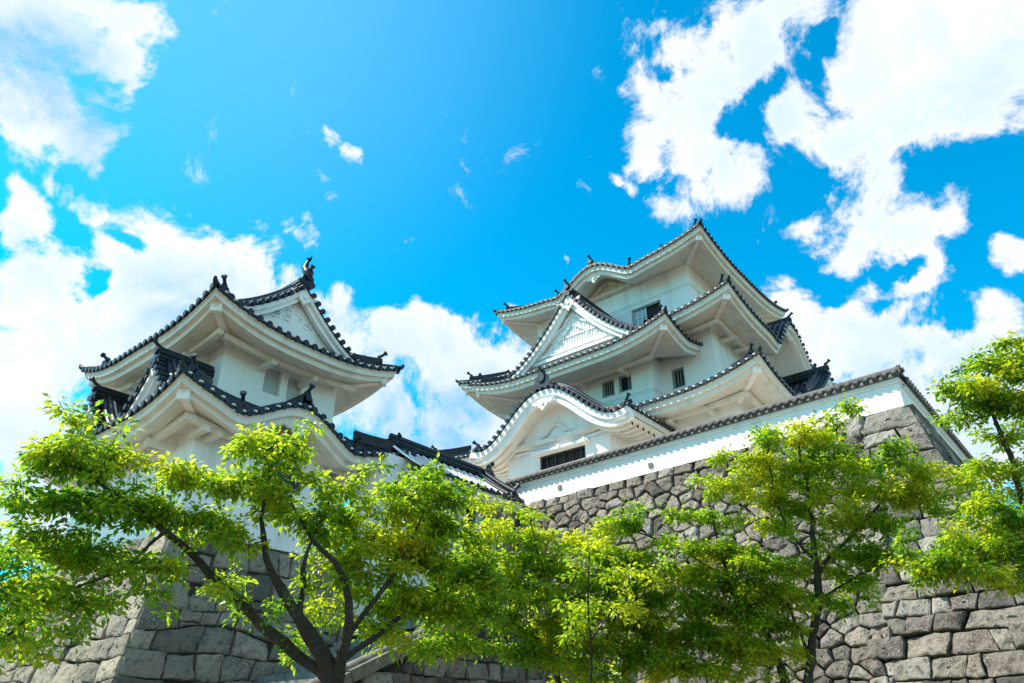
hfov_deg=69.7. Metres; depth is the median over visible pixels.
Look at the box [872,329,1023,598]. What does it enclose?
cherry tree
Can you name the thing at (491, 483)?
gate gallery
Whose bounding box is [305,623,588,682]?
stair balustrade
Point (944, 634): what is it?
stone wall
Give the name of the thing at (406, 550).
cherry tree
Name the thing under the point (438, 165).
sky
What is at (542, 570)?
maple tree
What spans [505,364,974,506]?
plaster wall
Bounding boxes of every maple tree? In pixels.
[418,495,681,682]
[659,392,1008,682]
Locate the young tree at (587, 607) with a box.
[552,527,687,682]
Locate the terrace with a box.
[523,404,994,506]
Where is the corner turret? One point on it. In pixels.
(208, 371)
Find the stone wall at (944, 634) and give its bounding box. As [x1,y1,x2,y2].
[494,405,1023,682]
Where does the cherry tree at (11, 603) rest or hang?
on the ground
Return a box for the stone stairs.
[257,609,508,682]
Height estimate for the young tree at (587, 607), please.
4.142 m
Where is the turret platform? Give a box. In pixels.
[0,528,359,682]
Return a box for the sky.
[0,0,1023,604]
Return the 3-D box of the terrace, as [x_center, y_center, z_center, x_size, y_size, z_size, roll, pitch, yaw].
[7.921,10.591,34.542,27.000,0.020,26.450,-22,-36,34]
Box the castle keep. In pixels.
[431,218,835,482]
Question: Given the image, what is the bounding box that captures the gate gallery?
[350,433,524,631]
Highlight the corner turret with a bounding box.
[19,256,419,565]
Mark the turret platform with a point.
(195, 644)
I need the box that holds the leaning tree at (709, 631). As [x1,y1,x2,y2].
[580,494,800,682]
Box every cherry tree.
[0,393,509,682]
[0,533,96,676]
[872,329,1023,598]
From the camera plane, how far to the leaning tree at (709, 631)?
11.91 m
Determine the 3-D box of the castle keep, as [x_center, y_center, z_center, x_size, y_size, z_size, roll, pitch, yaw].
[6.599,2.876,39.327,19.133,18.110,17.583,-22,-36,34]
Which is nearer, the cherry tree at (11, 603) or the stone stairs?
the cherry tree at (11, 603)
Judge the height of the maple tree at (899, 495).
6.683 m
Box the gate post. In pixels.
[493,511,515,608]

